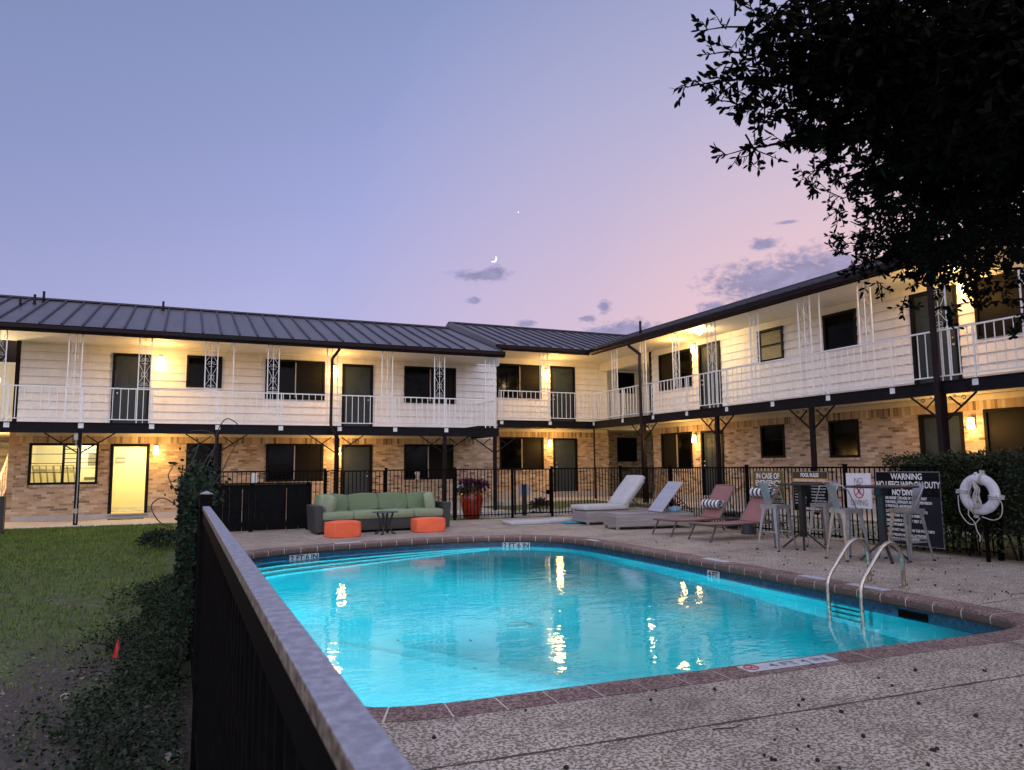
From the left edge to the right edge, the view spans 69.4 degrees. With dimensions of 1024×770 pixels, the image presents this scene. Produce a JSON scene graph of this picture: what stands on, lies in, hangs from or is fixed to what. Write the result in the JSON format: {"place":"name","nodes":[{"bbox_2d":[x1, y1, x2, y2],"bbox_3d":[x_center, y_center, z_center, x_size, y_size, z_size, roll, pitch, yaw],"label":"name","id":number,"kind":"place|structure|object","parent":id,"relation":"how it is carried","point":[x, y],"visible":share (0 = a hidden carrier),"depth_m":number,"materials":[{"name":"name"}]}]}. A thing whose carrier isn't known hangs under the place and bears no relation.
{"place":"outdoors","nodes":[
{"label":"outdoors","id":0,"kind":"place"},
{"bbox_2d":[0,522,172,769],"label":"grass","id":1,"kind":"structure","parent":0,"point":[85,529],"depth_m":11.29,"materials":[{"name":"plant"}]},
{"bbox_2d":[80,446,95,481],"bbox_3d":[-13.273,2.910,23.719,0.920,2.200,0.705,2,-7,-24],"label":"window pane","id":2,"kind":"structure","parent":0,"point":[87,472],"depth_m":23.35,"materials":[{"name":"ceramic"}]},
{"bbox_2d":[88,454,95,465],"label":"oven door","id":3,"kind":"structure","parent":2,"relation":"in","point":[89,455],"depth_m":23.38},
{"bbox_2d":[251,473,256,484],"bbox_3d":[-6.210,2.796,17.768,0.120,1.340,0.088,2,-7,-24],"label":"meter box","id":4,"kind":"object","parent":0,"point":[253,479],"visible":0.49,"depth_m":17.79,"materials":[{"name":"white paint"}]},
{"bbox_2d":[4,507,510,528],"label":"sidewalk","id":5,"kind":"structure","parent":0,"point":[65,523],"depth_m":19.89,"materials":[{"name":"concrete"}]},
{"bbox_2d":[107,517,143,519],"bbox_3d":[-11.069,3.828,21.183,0.900,0.018,0.550,2,-7,-24],"label":"door mat","id":6,"kind":"object","parent":5,"relation":"on","point":[125,518],"depth_m":21.08,"materials":[{"name":"fabric"}]},
{"bbox_2d":[0,491,1023,769],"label":"ground","id":7,"kind":"structure","parent":0,"point":[12,697],"depth_m":6.62,"materials":[{"name":"plant"}]},
{"bbox_2d":[0,496,6,533],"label":"bollard","id":8,"kind":"object","parent":7,"relation":"on","point":[2,509],"visible":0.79,"depth_m":16.59,"materials":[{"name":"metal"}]},
{"bbox_2d":[59,693,70,700],"bbox_3d":[-3.186,2.221,5.260,0.081,0.050,0.080,2,-7,-24],"label":"stone","id":9,"kind":"object","parent":7,"relation":"on","point":[66,698],"visible":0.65,"depth_m":5.24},
{"bbox_2d":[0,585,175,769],"bbox_3d":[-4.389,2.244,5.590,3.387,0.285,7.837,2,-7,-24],"label":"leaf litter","id":10,"kind":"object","parent":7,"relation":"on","point":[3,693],"visible":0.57,"depth_m":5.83,"materials":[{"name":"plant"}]},
{"bbox_2d":[0,572,188,769],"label":"ground cover","id":11,"kind":"object","parent":7,"relation":"on","point":[124,672],"visible":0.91,"depth_m":4.89,"materials":[{"name":"green plant"}]},
{"bbox_2d":[113,638,118,667],"bbox_3d":[-3.201,2.169,5.975,0.036,0.260,0.034,0,-6,-4],"label":"marker flag","id":12,"kind":"object","parent":7,"relation":"on","point":[115,654],"visible":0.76,"depth_m":5.99,"materials":[{"name":"plastic"}]},
{"bbox_2d":[134,528,176,548],"bbox_3d":[-6.449,2.824,13.552,0.859,0.422,1.806,2,-7,-24],"label":"shrub","id":13,"kind":"object","parent":7,"relation":"on","point":[163,533],"visible":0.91,"depth_m":13.30,"materials":[{"name":"green plant"}]},
{"bbox_2d":[162,751,183,763],"bbox_3d":[-1.938,2.132,4.233,0.114,0.066,0.112,2,-7,-24],"label":"stone","id":14,"kind":"object","parent":7,"relation":"on","point":[167,757],"visible":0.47,"depth_m":4.20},
{"bbox_2d":[0,291,516,524],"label":"motel wing","id":15,"kind":"structure","parent":7,"relation":"on","point":[391,396],"depth_m":22.76,"materials":[{"name":"wood"}]},
{"bbox_2d":[32,465,41,482],"bbox_3d":[-14.026,3.102,21.892,0.250,1.437,0.350,-1,-6,0],"label":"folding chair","id":16,"kind":"object","parent":15,"relation":"on","point":[35,470],"visible":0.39,"depth_m":21.80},
{"bbox_2d":[39,465,48,482],"bbox_3d":[-13.870,3.108,21.961,0.250,1.437,0.350,-1,-6,0],"label":"folding chair","id":17,"kind":"object","parent":15,"relation":"on","point":[42,470],"visible":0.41,"depth_m":21.88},
{"bbox_2d":[45,465,54,481],"bbox_3d":[-13.715,3.114,22.030,0.250,1.437,0.350,-1,-6,0],"label":"folding chair","id":18,"kind":"object","parent":15,"relation":"on","point":[50,470],"visible":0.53,"depth_m":22.08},
{"bbox_2d":[53,465,60,481],"bbox_3d":[-13.532,3.122,22.111,0.250,1.437,0.350,-1,-6,0],"label":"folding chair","id":19,"kind":"object","parent":15,"relation":"on","point":[56,470],"visible":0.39,"depth_m":22.02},
{"bbox_2d":[25,443,98,487],"bbox_3d":[-12.749,2.279,21.024,1.770,1.245,0.115,2,-7,-24],"label":"window","id":20,"kind":"structure","parent":15,"relation":"in","point":[46,484],"depth_m":20.98,"materials":[{"name":"yellow glass"}]},
{"bbox_2d":[66,465,74,481],"bbox_3d":[-13.222,3.134,22.248,0.250,1.437,0.350,-1,-6,0],"label":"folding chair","id":21,"kind":"object","parent":15,"relation":"on","point":[70,470],"visible":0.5,"depth_m":22.30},
{"bbox_2d":[116,457,124,462],"bbox_3d":[-12.268,2.358,23.169,0.250,0.200,0.014,2,-7,-24],"label":"wall plate","id":22,"kind":"object","parent":15,"relation":"attached to","point":[120,459],"depth_m":23.17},
{"bbox_2d":[113,356,148,422],"bbox_3d":[-11.287,0.188,21.915,0.872,2.081,0.110,2,-7,-24],"label":"door","id":23,"kind":"structure","parent":15,"relation":"in","point":[126,376],"depth_m":21.92,"materials":[{"name":"grey paint"}]},
{"bbox_2d":[153,445,158,454],"bbox_3d":[-10.562,1.921,21.938,0.156,0.290,0.162,2,-7,-24],"label":"wall lamp","id":24,"kind":"object","parent":15,"relation":"attached to","point":[156,451],"visible":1,"depth_m":21.89,"materials":[{"name":"beige"}]},
{"bbox_2d":[158,355,162,364],"bbox_3d":[-10.563,-0.744,22.231,0.156,0.290,0.162,2,-7,-24],"label":"wall lamp","id":25,"kind":"object","parent":15,"relation":"attached to","point":[160,361],"visible":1,"depth_m":22.18,"materials":[{"name":"beige"}]},
{"bbox_2d":[185,443,221,481],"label":"window","id":26,"kind":"structure","parent":15,"relation":"in","point":[202,450],"depth_m":22.56,"materials":[{"name":"glass"}]},
{"bbox_2d":[186,355,222,387],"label":"window","id":27,"kind":"structure","parent":15,"relation":"in","point":[195,371],"depth_m":22.76,"materials":[{"name":"glass"}]},
{"bbox_2d":[264,444,323,483],"bbox_3d":[-6.933,2.516,23.600,1.840,1.275,0.115,2,-7,-24],"label":"window","id":28,"kind":"structure","parent":15,"relation":"in","point":[279,457],"depth_m":23.61,"materials":[{"name":"glass"}]},
{"bbox_2d":[265,359,324,399],"bbox_3d":[-6.985,-0.163,23.860,1.860,1.270,0.088,2,-7,-24],"label":"window","id":29,"kind":"structure","parent":15,"relation":"in","point":[295,376],"depth_m":23.88,"materials":[{"name":"glass"}]},
{"bbox_2d":[344,447,369,494],"bbox_3d":[-5.133,3.016,24.384,0.862,1.931,0.110,2,-7,-24],"label":"door","id":30,"kind":"structure","parent":15,"relation":"in","point":[355,458],"depth_m":24.42,"materials":[{"name":"wood"}]},
{"bbox_2d":[344,367,370,425],"bbox_3d":[-5.156,0.433,24.631,0.872,2.081,0.110,2,-7,-24],"label":"door","id":31,"kind":"structure","parent":15,"relation":"in","point":[357,379],"depth_m":24.64,"materials":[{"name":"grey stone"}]},
{"bbox_2d":[403,444,453,481],"bbox_3d":[-2.853,2.679,25.407,1.830,1.275,0.115,2,-7,-24],"label":"window","id":32,"kind":"structure","parent":15,"relation":"in","point":[416,456],"depth_m":25.40,"materials":[{"name":"glass"}]},
{"bbox_2d":[404,366,455,403],"bbox_3d":[-2.841,0.007,25.695,1.870,1.260,0.088,2,-7,-24],"label":"window","id":33,"kind":"structure","parent":15,"relation":"in","point":[418,381],"depth_m":25.67,"materials":[{"name":"glass"}]},
{"bbox_2d":[187,491,413,769],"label":"iron fence","id":34,"kind":"object","parent":7,"relation":"on","point":[272,689],"visible":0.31,"depth_m":1.20,"materials":[{"name":"metal"}]},
{"bbox_2d":[140,418,237,701],"bbox_3d":[-4.383,1.746,9.993,0.655,2.062,10.789,2,-7,-24],"label":"climbing vine","id":35,"kind":"object","parent":34,"relation":"attached to","point":[190,489],"visible":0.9,"depth_m":5.41,"materials":[{"name":"green plant"}]},
{"bbox_2d":[169,509,557,531],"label":"grass","id":36,"kind":"structure","parent":7,"relation":"on","point":[173,526],"depth_m":20.30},
{"bbox_2d":[195,466,619,519],"bbox_3d":[-2.064,2.857,19.349,11.500,1.392,0.070,2,-7,-24],"label":"iron fence","id":37,"kind":"object","parent":7,"relation":"on","point":[455,515],"visible":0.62,"depth_m":19.83,"materials":[{"name":"metal"}]},
{"bbox_2d":[326,468,384,494],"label":"iron gate","id":38,"kind":"structure","parent":37,"relation":"attached to","point":[340,475],"depth_m":18.52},
{"bbox_2d":[514,468,550,514],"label":"iron gate","id":39,"kind":"structure","parent":37,"relation":"attached to","point":[546,492],"depth_m":20.51,"materials":[{"name":"metal"}]},
{"bbox_2d":[461,489,482,518],"bbox_3d":[-1.102,3.255,20.229,0.630,0.775,0.630,2,-7,-24],"label":"red urn","id":40,"kind":"object","parent":7,"relation":"on","point":[472,504],"visible":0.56,"depth_m":19.99,"materials":[{"name":"ceramic"}]},
{"bbox_2d":[457,476,490,494],"bbox_3d":[-1.116,2.780,20.228,1.148,0.578,0.891,2,-7,-24],"label":"flower arrangement","id":41,"kind":"object","parent":40,"relation":"in","point":[472,487],"visible":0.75,"depth_m":20.09,"materials":[{"name":"purple plant"}]},
{"bbox_2d":[519,484,528,515],"bbox_3d":[0.379,3.318,21.279,0.320,0.915,0.135,2,-7,-24],"label":"bollard","id":42,"kind":"object","parent":7,"relation":"on","point":[525,490],"visible":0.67,"depth_m":21.24,"materials":[{"name":"metal"}]},
{"bbox_2d":[530,497,548,511],"bbox_3d":[0.842,3.648,22.342,0.700,0.550,0.705,-4,-7,31],"label":"shrub","id":43,"kind":"object","parent":7,"relation":"on","point":[542,502],"visible":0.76,"depth_m":22.24,"materials":[{"name":"green plant"}]},
{"bbox_2d":[446,321,653,498],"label":"motel wing","id":44,"kind":"structure","parent":7,"relation":"on","point":[537,408],"depth_m":29.55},
{"bbox_2d":[496,363,541,398],"bbox_3d":[0.274,-0.145,29.089,1.940,1.330,0.088,2,-7,-24],"label":"window","id":45,"kind":"structure","parent":44,"relation":"in","point":[517,377],"depth_m":29.09,"materials":[{"name":"glass"}]},
{"bbox_2d":[499,437,544,471],"bbox_3d":[0.387,2.706,28.837,1.950,1.335,0.115,2,-7,-24],"label":"window","id":46,"kind":"structure","parent":44,"relation":"in","point":[523,452],"depth_m":28.87,"materials":[{"name":"glass"}]},
{"bbox_2d":[552,368,572,420],"bbox_3d":[2.039,0.444,29.833,0.952,2.231,0.110,2,-7,-24],"label":"door","id":47,"kind":"structure","parent":44,"relation":"in","point":[561,378],"depth_m":29.86,"materials":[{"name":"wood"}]},
{"bbox_2d":[555,440,575,490],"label":"door","id":48,"kind":"structure","parent":44,"relation":"in","point":[564,449],"depth_m":29.60,"materials":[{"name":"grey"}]},
{"bbox_2d":[616,372,634,393],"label":"window","id":49,"kind":"structure","parent":44,"relation":"in","point":[624,379],"depth_m":33.63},
{"bbox_2d":[617,438,637,463],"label":"window","id":50,"kind":"structure","parent":44,"relation":"in","point":[626,447],"depth_m":33.29,"materials":[{"name":"glass"}]},
{"bbox_2d":[723,512,741,527],"bbox_3d":[4.881,2.998,16.383,0.408,0.340,0.408,2,-7,-24],"label":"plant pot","id":51,"kind":"object","parent":7,"relation":"on","point":[732,516],"visible":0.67,"depth_m":16.26,"materials":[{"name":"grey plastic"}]},
{"bbox_2d":[589,227,1023,514],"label":"motel wing","id":52,"kind":"structure","parent":7,"relation":"on","point":[829,370],"depth_m":19.42,"materials":[{"name":"wood"}]},
{"bbox_2d":[658,348,692,390],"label":"window","id":53,"kind":"structure","parent":52,"relation":"in","point":[665,360],"depth_m":26.23,"materials":[{"name":"glass"}]},
{"bbox_2d":[661,432,693,470],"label":"window","id":54,"kind":"structure","parent":52,"relation":"in","point":[676,448],"depth_m":25.99,"materials":[{"name":"glass"}]},
{"bbox_2d":[690,343,695,351],"bbox_3d":[6.166,-1.267,25.221,0.162,0.290,0.156,2,-7,-24],"label":"wall lamp","id":55,"kind":"object","parent":52,"relation":"attached to","point":[693,347],"visible":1,"depth_m":25.18,"materials":[{"name":"beige"}]},
{"bbox_2d":[692,434,696,442],"bbox_3d":[6.158,1.806,24.988,0.162,0.290,0.156,2,-7,-24],"label":"wall lamp","id":56,"kind":"object","parent":52,"relation":"attached to","point":[694,438],"visible":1,"depth_m":24.95,"materials":[{"name":"beige"}]},
{"bbox_2d":[701,344,719,408],"bbox_3d":[6.580,-0.200,24.447,0.110,2.251,0.942,2,-7,-24],"label":"door","id":57,"kind":"structure","parent":52,"relation":"in","point":[704,362],"depth_m":24.54,"materials":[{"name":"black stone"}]},
{"bbox_2d":[704,433,722,494],"bbox_3d":[6.612,2.593,24.209,0.110,2.036,0.962,2,-7,-24],"label":"door","id":58,"kind":"structure","parent":52,"relation":"in","point":[709,438],"depth_m":24.38,"materials":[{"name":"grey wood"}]},
{"bbox_2d":[757,326,783,362],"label":"window","id":59,"kind":"structure","parent":52,"relation":"in","point":[771,339],"depth_m":21.97,"materials":[{"name":"glass"}]},
{"bbox_2d":[760,424,786,460],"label":"window","id":60,"kind":"structure","parent":52,"relation":"in","point":[772,437],"depth_m":21.81,"materials":[{"name":"glass"}]},
{"bbox_2d":[822,308,857,350],"bbox_3d":[8.726,-1.449,19.668,0.088,0.990,1.080,2,-7,-24],"label":"window","id":61,"kind":"structure","parent":52,"relation":"in","point":[839,328],"depth_m":19.68,"materials":[{"name":"glass"}]},
{"bbox_2d":[828,419,861,460],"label":"window","id":62,"kind":"structure","parent":52,"relation":"in","point":[844,440],"depth_m":19.46,"materials":[{"name":"glass"}]},
{"bbox_2d":[914,289,957,383],"bbox_3d":[9.845,-1.027,17.152,0.110,2.241,1.012,2,-7,-24],"label":"door","id":63,"kind":"structure","parent":52,"relation":"in","point":[921,316],"depth_m":17.25,"materials":[{"name":"black paint"}]},
{"bbox_2d":[923,416,961,463],"bbox_3d":[9.912,1.755,16.904,0.054,2.046,0.922,2,-7,-24],"label":"door","id":64,"kind":"structure","parent":52,"relation":"in","point":[930,427],"depth_m":17.10,"materials":[{"name":"grey paint"}]},
{"bbox_2d":[967,416,975,428],"bbox_3d":[10.075,0.827,16.234,0.162,0.290,0.156,2,-7,-24],"label":"wall lamp","id":65,"kind":"object","parent":52,"relation":"attached to","point":[971,422],"visible":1,"depth_m":16.20,"materials":[{"name":"beige"}]},
{"bbox_2d":[973,268,1023,338],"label":"window","id":66,"kind":"structure","parent":52,"relation":"in","point":[1001,310],"depth_m":15.85,"materials":[{"name":"glass"}]},
{"bbox_2d":[982,406,1023,462],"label":"window","id":67,"kind":"structure","parent":52,"relation":"in","point":[1003,427],"depth_m":15.68,"materials":[{"name":"glass"}]},
{"bbox_2d":[619,463,1004,560],"bbox_3d":[4.884,2.436,16.084,0.505,1.392,11.823,2,-7,-19],"label":"iron fence","id":68,"kind":"object","parent":7,"relation":"on","point":[1001,555],"visible":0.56,"depth_m":15.35,"materials":[{"name":"metal"}]},
{"bbox_2d":[752,471,784,503],"bbox_3d":[5.090,2.033,14.675,0.019,0.660,0.850,2,-7,-24],"label":"notice sign","id":69,"kind":"object","parent":68,"relation":"attached to","point":[770,476],"visible":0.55,"depth_m":14.56,"materials":[{"name":"metal"}]},
{"bbox_2d":[792,471,829,512],"bbox_3d":[5.527,1.971,13.688,0.024,0.740,0.850,2,-7,-24],"label":"notice sign","id":70,"kind":"object","parent":68,"relation":"attached to","point":[810,477],"visible":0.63,"depth_m":13.66,"materials":[{"name":"metal"}]},
{"bbox_2d":[846,473,872,508],"bbox_3d":[5.962,1.815,12.709,0.033,0.597,0.507,2,-7,-24],"label":"notice sign","id":71,"kind":"object","parent":68,"relation":"attached to","point":[861,497],"visible":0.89,"depth_m":12.69,"materials":[{"name":"white"}]},
{"bbox_2d":[875,472,944,548],"bbox_3d":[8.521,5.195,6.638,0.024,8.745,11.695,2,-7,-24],"label":"notice sign","id":72,"kind":"object","parent":68,"relation":"attached to","point":[931,502],"visible":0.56,"depth_m":11.68,"materials":[{"name":"metal"}]},
{"bbox_2d":[672,0,1023,339],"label":"oak tree","id":73,"kind":"object","parent":7,"relation":"on","point":[935,90],"visible":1,"depth_m":3.46,"materials":[{"name":"green plant"}]},
{"bbox_2d":[881,446,1023,560],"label":"hedge","id":74,"kind":"object","parent":7,"relation":"on","point":[1010,476],"visible":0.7,"depth_m":10.86,"materials":[{"name":"green plant"}]},
{"bbox_2d":[0,0,1023,414],"label":"sky","id":75,"kind":"structure","parent":0,"point":[364,160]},
{"bbox_2d":[497,496,611,505],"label":"sidewalk","id":76,"kind":"structure","parent":0,"point":[505,501],"depth_m":27.25,"materials":[{"name":"concrete"}]},
{"bbox_2d":[190,516,1023,769],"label":"pool deck","id":77,"kind":"structure","parent":0,"point":[952,691],"depth_m":4.23,"materials":[{"name":"concrete"}]},
{"bbox_2d":[210,482,310,531],"bbox_3d":[-5.823,2.740,16.495,2.593,1.105,0.150,2,-7,-24],"label":"board fence","id":78,"kind":"object","parent":77,"relation":"on","point":[271,498],"visible":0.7,"depth_m":16.57,"materials":[{"name":"wood"}]},
{"bbox_2d":[324,520,360,537],"bbox_3d":[-3.459,2.946,15.101,0.614,0.358,0.471,5,-8,-41],"label":"pouf","id":79,"kind":"object","parent":77,"relation":"on","point":[342,529],"visible":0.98,"depth_m":14.92,"materials":[{"name":"orange fabric"}]},
{"bbox_2d":[306,491,450,534],"bbox_3d":[-2.973,2.846,16.634,3.098,0.835,0.874,3,-7,-26],"label":"outdoor sofa","id":80,"kind":"object","parent":77,"relation":"on","point":[361,507],"visible":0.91,"depth_m":16.48,"materials":[{"name":"fabric"}]},
{"bbox_2d":[318,494,323,505],"bbox_3d":[-4.185,2.607,16.216,0.143,0.418,0.462,11,-11,-25],"label":"throw pillow","id":81,"kind":"object","parent":80,"relation":"on","point":[321,496],"visible":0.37,"depth_m":16.08,"materials":[{"name":"green fabric"}]},
{"bbox_2d":[321,494,336,512],"bbox_3d":[-3.983,2.601,15.992,0.209,0.462,0.506,20,-11,-35],"label":"throw pillow","id":82,"kind":"object","parent":80,"relation":"on","point":[329,502],"visible":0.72,"depth_m":15.83,"materials":[{"name":"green fabric"}]},
{"bbox_2d":[423,492,434,507],"bbox_3d":[-1.917,2.710,17.154,0.253,0.462,0.506,-9,-2,-8],"label":"throw pillow","id":83,"kind":"object","parent":80,"relation":"on","point":[429,500],"visible":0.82,"depth_m":16.93,"materials":[{"name":"green fabric"}]},
{"bbox_2d":[372,511,397,534],"bbox_3d":[-2.691,2.923,15.668,0.550,0.480,0.550,2,-7,-24],"label":"side table","id":84,"kind":"object","parent":77,"relation":"on","point":[384,523],"visible":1,"depth_m":15.65,"materials":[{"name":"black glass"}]},
{"bbox_2d":[410,517,445,532],"bbox_3d":[-1.835,3.053,16.146,0.681,0.335,0.454,3,-7,-27],"label":"pouf","id":85,"kind":"object","parent":77,"relation":"on","point":[426,524],"visible":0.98,"depth_m":15.95,"materials":[{"name":"orange fabric"}]},
{"bbox_2d":[502,517,572,524],"bbox_3d":[0.638,3.363,18.275,1.753,0.104,0.678,2,-7,-24],"label":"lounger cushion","id":86,"kind":"object","parent":77,"relation":"on","point":[536,521],"visible":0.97,"depth_m":18.00,"materials":[{"name":"grey fabric"}]},
{"bbox_2d":[563,521,585,523],"bbox_3d":[1.561,3.330,17.907,0.654,0.068,0.084,0,-6,-1],"label":"pool noodle","id":87,"kind":"object","parent":77,"relation":"on","point":[571,522],"visible":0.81,"depth_m":17.88,"materials":[{"name":"blue plastic"}]},
{"bbox_2d":[572,481,650,524],"bbox_3d":[2.498,2.874,18.172,1.926,1.020,0.720,2,-7,-24],"label":"wicker lounger","id":88,"kind":"object","parent":77,"relation":"on","point":[587,516],"visible":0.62,"depth_m":17.72,"materials":[{"name":"wicker"}]},
{"bbox_2d":[571,475,644,509],"bbox_3d":[2.353,2.626,18.135,1.741,0.813,0.758,2,-7,-24],"label":"lounger cushion","id":89,"kind":"object","parent":88,"relation":"on","point":[625,491],"visible":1,"depth_m":18.07,"materials":[{"name":"grey fabric"}]},
{"bbox_2d":[245,535,1023,722],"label":"swimming pool","id":90,"kind":"structure","parent":77,"relation":"in","point":[991,625],"depth_m":7.40,"materials":[{"name":"tile"}]},
{"bbox_2d":[603,481,693,529],"bbox_3d":[3.087,2.705,16.688,1.926,1.020,0.720,1,-7,-16],"label":"wicker lounger","id":91,"kind":"object","parent":77,"relation":"on","point":[617,520],"visible":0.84,"depth_m":16.45,"materials":[{"name":"wicker"}]},
{"bbox_2d":[667,506,681,511],"bbox_3d":[3.693,2.824,16.807,0.236,0.139,0.364,-5,-8,37],"label":"folded towel","id":92,"kind":"object","parent":91,"relation":"on","point":[674,509],"visible":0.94,"depth_m":16.69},
{"bbox_2d":[652,484,741,536],"bbox_3d":[3.820,2.558,15.187,1.865,0.982,0.672,2,-7,-24],"label":"sling lounger","id":93,"kind":"object","parent":77,"relation":"on","point":[722,492],"visible":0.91,"depth_m":15.24,"materials":[{"name":"red fabric"}]},
{"bbox_2d":[701,499,724,508],"bbox_3d":[4.171,2.473,15.354,0.210,0.176,0.511,2,-7,-24],"label":"rolled towel","id":94,"kind":"object","parent":93,"relation":"on","point":[714,504],"visible":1,"depth_m":15.23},
{"bbox_2d":[712,724,741,729],"bbox_3d":[1.158,1.825,3.942,0.201,0.008,0.030,2,-7,-24],"label":"twig","id":95,"kind":"object","parent":77,"relation":"on","point":[727,727],"visible":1,"depth_m":3.93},
{"bbox_2d":[688,487,788,542],"bbox_3d":[4.284,2.447,14.052,1.865,0.945,0.672,2,-7,-24],"label":"sling lounger","id":96,"kind":"object","parent":77,"relation":"on","point":[751,514],"visible":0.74,"depth_m":14.10,"materials":[{"name":"red fabric"}]},
{"bbox_2d":[749,488,775,497],"bbox_3d":[4.859,2.086,14.329,0.210,0.176,0.511,2,-7,-24],"label":"rolled towel","id":97,"kind":"object","parent":96,"relation":"on","point":[754,492],"visible":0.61,"depth_m":14.31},
{"bbox_2d":[741,524,756,534],"bbox_3d":[4.795,2.904,14.978,0.306,0.220,0.306,2,-7,-24],"label":"plant pot","id":98,"kind":"object","parent":77,"relation":"on","point":[749,529],"visible":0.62,"depth_m":14.87,"materials":[{"name":"grey plastic"}]},
{"bbox_2d":[756,482,798,551],"bbox_3d":[4.327,2.154,12.175,0.512,1.106,0.472,3,-7,-30],"label":"bar stool","id":99,"kind":"object","parent":77,"relation":"on","point":[764,489],"visible":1,"depth_m":12.10,"materials":[{"name":"metal"}]},
{"bbox_2d":[769,483,831,550],"bbox_3d":[4.848,2.182,12.330,1.000,1.068,1.000,2,-7,-24],"label":"bar table","id":100,"kind":"object","parent":77,"relation":"on","point":[801,489],"visible":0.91,"depth_m":12.30,"materials":[{"name":"metal"}]},
{"bbox_2d":[806,481,843,548],"bbox_3d":[5.316,2.182,12.508,0.512,1.106,0.472,3,-7,-27],"label":"bar stool","id":101,"kind":"object","parent":77,"relation":"on","point":[824,506],"visible":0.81,"depth_m":12.46,"materials":[{"name":"metal"}]},
{"bbox_2d":[824,484,871,561],"bbox_3d":[4.920,2.008,10.898,0.512,1.106,0.472,1,-7,-17],"label":"bar stool","id":102,"kind":"object","parent":77,"relation":"on","point":[845,512],"visible":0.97,"depth_m":10.81,"materials":[{"name":"metal"}]},
{"bbox_2d":[826,537,909,611],"bbox_3d":[4.015,2.551,8.349,0.773,1.585,0.569,2,-7,-24],"label":"pool ladder","id":103,"kind":"object","parent":77,"relation":"attached to","point":[867,572],"visible":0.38,"depth_m":8.32,"materials":[{"name":"silver metal"}]},
{"bbox_2d":[844,485,919,563],"bbox_3d":[5.350,1.995,10.671,1.000,1.068,1.000,4,-8,-35],"label":"bar table","id":104,"kind":"object","parent":77,"relation":"on","point":[880,492],"visible":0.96,"depth_m":10.64,"materials":[{"name":"metal"}]},
{"bbox_2d":[884,483,935,562],"bbox_3d":[5.795,1.990,10.802,0.513,1.106,0.472,2,-7,-18],"label":"bar stool","id":105,"kind":"object","parent":77,"relation":"on","point":[916,500],"visible":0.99,"depth_m":10.69,"materials":[{"name":"metal"}]},
{"bbox_2d":[973,472,990,561],"bbox_3d":[6.647,1.866,10.453,0.176,1.260,0.044,2,-7,-24],"label":"ring post","id":106,"kind":"object","parent":77,"relation":"on","point":[986,530],"visible":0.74,"depth_m":10.45,"materials":[{"name":"metal"}]},
{"bbox_2d":[956,470,1004,541],"bbox_3d":[6.611,1.704,10.432,0.177,1.001,0.700,2,-7,-24],"label":"life ring","id":107,"kind":"object","parent":106,"relation":"hanging from","point":[992,503],"visible":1,"depth_m":10.41,"materials":[{"name":"white plastic"}]},
{"bbox_2d":[255,546,980,707],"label":"pool water","id":108,"kind":"structure","parent":0,"point":[440,607],"depth_m":7.62,"materials":[{"name":"blue liquid"}]},
{"bbox_2d":[451,507,968,545],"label":"gravel","id":109,"kind":"structure","parent":0,"point":[570,513],"depth_m":17.72,"materials":[{"name":"gravel"}]},
{"bbox_2d":[591,498,948,525],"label":"sidewalk","id":110,"kind":"structure","parent":0,"point":[854,516],"depth_m":19.32,"materials":[{"name":"concrete"}]}
]}

